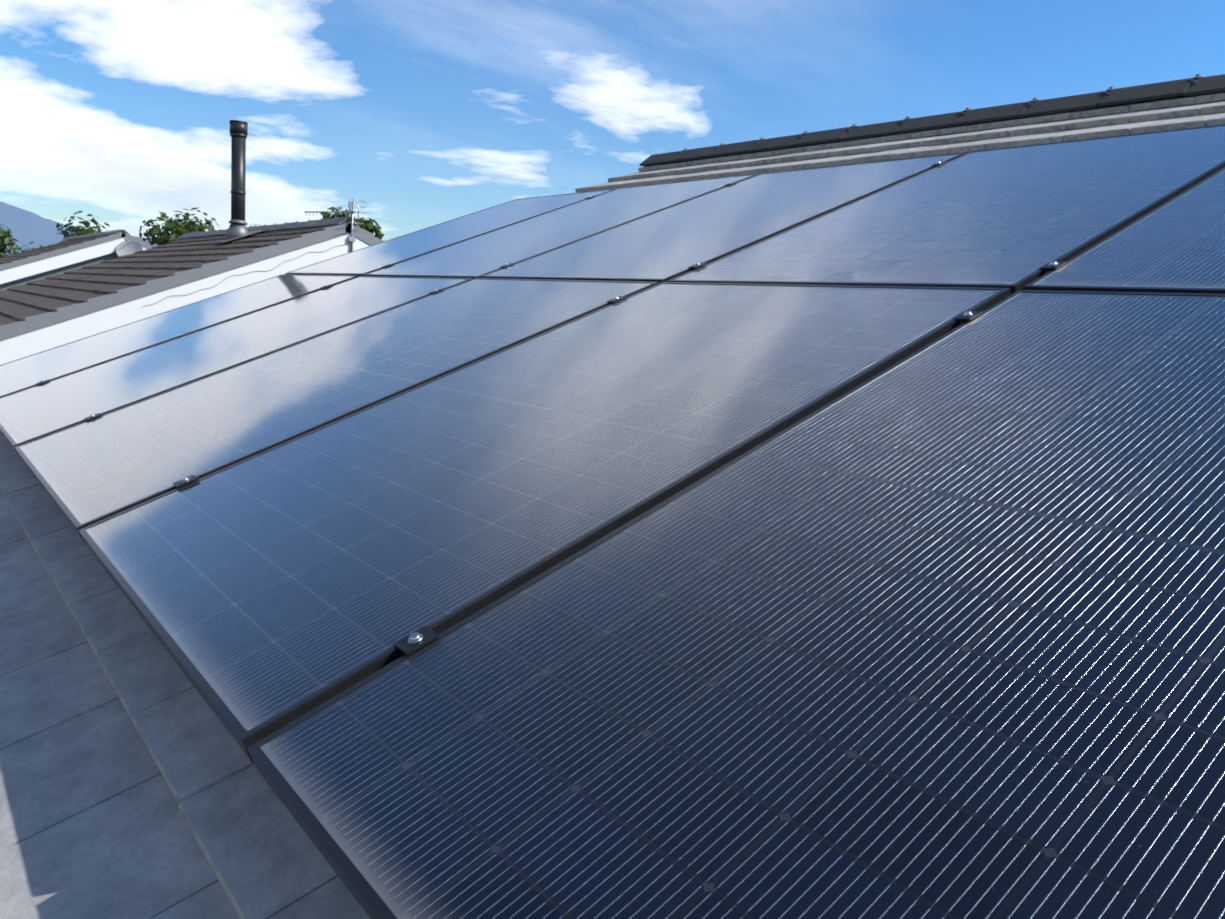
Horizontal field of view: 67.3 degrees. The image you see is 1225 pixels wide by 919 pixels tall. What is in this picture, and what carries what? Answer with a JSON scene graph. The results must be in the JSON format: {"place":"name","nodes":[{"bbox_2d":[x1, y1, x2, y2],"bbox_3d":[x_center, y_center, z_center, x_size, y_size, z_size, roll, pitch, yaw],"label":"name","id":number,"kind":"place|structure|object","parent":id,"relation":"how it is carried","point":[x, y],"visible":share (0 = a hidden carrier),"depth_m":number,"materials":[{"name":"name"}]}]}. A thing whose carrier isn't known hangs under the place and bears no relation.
{"place":"outdoors","nodes":[
{"label":"outdoors","id":0,"kind":"place"},
{"bbox_2d":[0,238,19,256],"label":"tree","id":1,"kind":"object","parent":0,"point":[8,251],"depth_m":40.37,"materials":[{"name":"green plant"}]},
{"bbox_2d":[0,211,108,257],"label":"tree","id":2,"kind":"object","parent":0,"point":[5,239],"visible":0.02,"depth_m":36.12,"materials":[{"name":"green plant"}]},
{"bbox_2d":[0,252,118,290],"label":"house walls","id":3,"kind":"structure","parent":0,"point":[53,272],"depth_m":21.40,"materials":[{"name":"grey paint"}]},
{"bbox_2d":[0,236,106,263],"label":"house roof tiles","id":4,"kind":"object","parent":3,"relation":"on","point":[34,252],"visible":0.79,"depth_m":24.16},
{"bbox_2d":[0,232,153,270],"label":"roof verge trim","id":5,"kind":"structure","parent":4,"relation":"on","point":[56,252],"depth_m":21.39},
{"bbox_2d":[65,231,126,240],"bbox_3d":[-14.170,-6.051,25.082,0.240,0.140,7.980,-3,11,-38],"label":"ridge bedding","id":6,"kind":"object","parent":4,"relation":"on","point":[94,236],"visible":0.12,"depth_m":24.34,"materials":[{"name":"grey concrete"}]},
{"bbox_2d":[0,238,146,283],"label":"house wall","id":7,"kind":"structure","parent":3,"relation":"attached to","point":[50,263],"depth_m":21.28,"materials":[{"name":"white paint"}]},
{"bbox_2d":[0,201,158,255],"bbox_3d":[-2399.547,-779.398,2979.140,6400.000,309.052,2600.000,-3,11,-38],"label":"distant hills","id":8,"kind":"structure","parent":0,"point":[25,227],"depth_m":2529.44,"materials":[{"name":"blue"}]},
{"bbox_2d":[64,229,129,239],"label":"roof ridge","id":9,"kind":"structure","parent":0,"point":[96,234],"depth_m":24.13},
{"bbox_2d":[116,237,142,255],"bbox_3d":[-11.548,-4.970,21.970,0.529,0.638,0.600,-3,11,-38],"label":"satellite dish","id":10,"kind":"object","parent":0,"point":[126,247],"visible":0.79,"depth_m":21.98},
{"bbox_2d":[0,228,321,325],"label":"neighbour roof tiles","id":11,"kind":"object","parent":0,"point":[52,293],"visible":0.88,"depth_m":12.22,"materials":[{"name":"tile"}]},
{"bbox_2d":[0,222,383,340],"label":"roof verge trim","id":12,"kind":"structure","parent":11,"relation":"on","point":[65,313],"depth_m":10.07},
{"bbox_2d":[212,120,263,242],"bbox_3d":[-5.341,-3.934,13.136,0.560,1.700,0.560,-3,11,-38],"label":"flue pipe","id":13,"kind":"object","parent":11,"relation":"on","point":[237,230],"visible":0.88,"depth_m":13.06,"materials":[{"name":"black metal"}]},
{"bbox_2d":[179,220,353,239],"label":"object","id":14,"kind":"object","parent":11,"relation":"on","point":[345,222],"visible":0.12,"depth_m":12.70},
{"bbox_2d":[139,211,202,245],"bbox_3d":[-15.906,-5.427,32.084,5.432,6.422,5.499,-3,11,-38],"label":"tree","id":15,"kind":"object","parent":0,"point":[165,237],"depth_m":32.14,"materials":[{"name":"green plant"}]},
{"bbox_2d":[0,233,370,364],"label":"house wall","id":16,"kind":"structure","parent":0,"point":[57,334],"depth_m":10.05,"materials":[{"name":"white paint"}]},
{"bbox_2d":[142,243,349,306],"bbox_3d":[-4.129,-2.138,10.549,2.302,0.902,0.005,-3,11,-38],"label":"cable","id":17,"kind":"object","parent":16,"relation":"attached to","point":[234,275],"visible":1,"depth_m":10.37,"materials":[{"name":"black rubber"}]},
{"bbox_2d":[305,199,365,251],"bbox_3d":[-3.439,-2.809,11.405,0.239,0.770,0.965,-7,14,-51],"label":"tv antenna","id":18,"kind":"object","parent":16,"relation":"attached to","point":[351,212],"visible":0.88,"depth_m":11.17,"materials":[{"name":"silver metal"}]},
{"bbox_2d":[167,207,260,232],"bbox_3d":[-15.253,-6.357,36.871,5.802,6.893,5.154,-3,11,-38],"label":"tree","id":19,"kind":"object","parent":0,"point":[191,227],"depth_m":34.54,"materials":[{"name":"green plant"}]},
{"bbox_2d":[177,217,359,238],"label":"roof ridge","id":20,"kind":"structure","parent":0,"point":[321,222],"depth_m":12.68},
{"bbox_2d":[321,207,384,238],"bbox_3d":[-6.305,-3.566,24.978,4.115,6.227,4.422,-3,11,-38],"label":"tree","id":21,"kind":"object","parent":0,"point":[370,226],"depth_m":25.13,"materials":[{"name":"green plant"}]},
{"bbox_2d":[35,161,1066,655],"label":"panel clamps","id":22,"kind":"object","parent":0,"point":[415,639],"visible":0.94,"depth_m":1.88,"materials":[{"name":"metal"}]},
{"bbox_2d":[0,0,1224,240],"label":"sky","id":23,"kind":"structure","parent":0,"point":[423,113],"materials":[{"name":"blue"}]},
{"bbox_2d":[639,74,1224,165],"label":"roof ridge","id":24,"kind":"structure","parent":0,"point":[1198,84],"depth_m":5.46,"materials":[{"name":"grey metal"}]},
{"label":"house walls","id":25,"kind":"object","parent":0,"visible":0},
{"bbox_2d":[0,93,1224,918],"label":"roof tiles","id":26,"kind":"object","parent":25,"relation":"on","point":[132,783],"visible":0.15,"depth_m":1.42,"materials":[{"name":"grey tile"}]},
{"bbox_2d":[642,91,1224,171],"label":"roof ridge bedding","id":27,"kind":"object","parent":26,"relation":"on","point":[1140,102],"depth_m":5.41,"materials":[{"name":"grey concrete"}]},
{"bbox_3d":[0.170,-0.472,2.894,3.092,0.107,6.844,-28,26,-31],"label":"solar panel","id":28,"kind":"object","parent":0,"visible":0},
{"bbox_2d":[0,274,358,396],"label":"solar panel","id":29,"kind":"object","parent":28,"relation":"attached to","point":[17,375],"visible":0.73,"depth_m":4.58,"materials":[{"name":"blue glass"}]},
{"bbox_2d":[0,276,472,455],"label":"solar panel","id":30,"kind":"object","parent":28,"relation":"attached to","point":[46,408],"visible":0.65,"depth_m":3.63,"materials":[{"name":"blue glass"}]},
{"bbox_2d":[14,278,658,541],"bbox_3d":[-0.850,-0.280,2.866,1.722,0.037,1.134,-28,26,-31],"label":"solar panel","id":31,"kind":"object","parent":28,"relation":"attached to","point":[97,469],"visible":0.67,"depth_m":2.70,"materials":[{"name":"black glass"}]},
{"bbox_2d":[285,188,616,275],"bbox_3d":[-0.965,-1.362,5.545,1.722,0.036,1.134,-28,26,-31],"label":"solar panel","id":32,"kind":"object","parent":28,"relation":"attached to","point":[369,259],"visible":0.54,"depth_m":5.46,"materials":[{"name":"blue glass"}]},
{"bbox_2d":[78,282,1010,762],"bbox_3d":[-0.137,-0.093,1.978,1.722,0.035,1.134,-28,26,-31],"label":"solar panel","id":33,"kind":"object","parent":28,"relation":"attached to","point":[268,592],"visible":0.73,"depth_m":1.72,"materials":[{"name":"black glass"}]},
{"bbox_2d":[364,174,758,278],"bbox_3d":[-0.253,-1.175,4.657,1.722,0.035,1.134,-28,26,-31],"label":"solar panel","id":34,"kind":"object","parent":28,"relation":"attached to","point":[482,254],"visible":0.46,"depth_m":4.56,"materials":[{"name":"blue glass"}]},
{"bbox_2d":[480,152,966,282],"bbox_3d":[0.460,-0.988,3.769,1.722,0.035,1.134,-28,26,-31],"label":"solar panel","id":35,"kind":"object","parent":28,"relation":"attached to","point":[668,243],"visible":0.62,"depth_m":3.64,"materials":[{"name":"blue glass"}]},
{"bbox_2d":[247,290,1224,918],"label":"solar panel","id":36,"kind":"object","parent":28,"relation":"attached to","point":[933,630],"visible":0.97,"depth_m":0.96,"materials":[{"name":"black glass"}]},
{"bbox_2d":[668,124,1224,294],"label":"solar panel","id":37,"kind":"object","parent":28,"relation":"attached to","point":[1014,219],"visible":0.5,"depth_m":2.70,"materials":[{"name":"blue glass"}]},
{"bbox_2d":[1024,167,1224,293],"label":"solar panel","id":38,"kind":"object","parent":28,"relation":"attached to","point":[1175,244],"visible":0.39,"depth_m":1.99,"materials":[{"name":"blue glass"}]}
]}

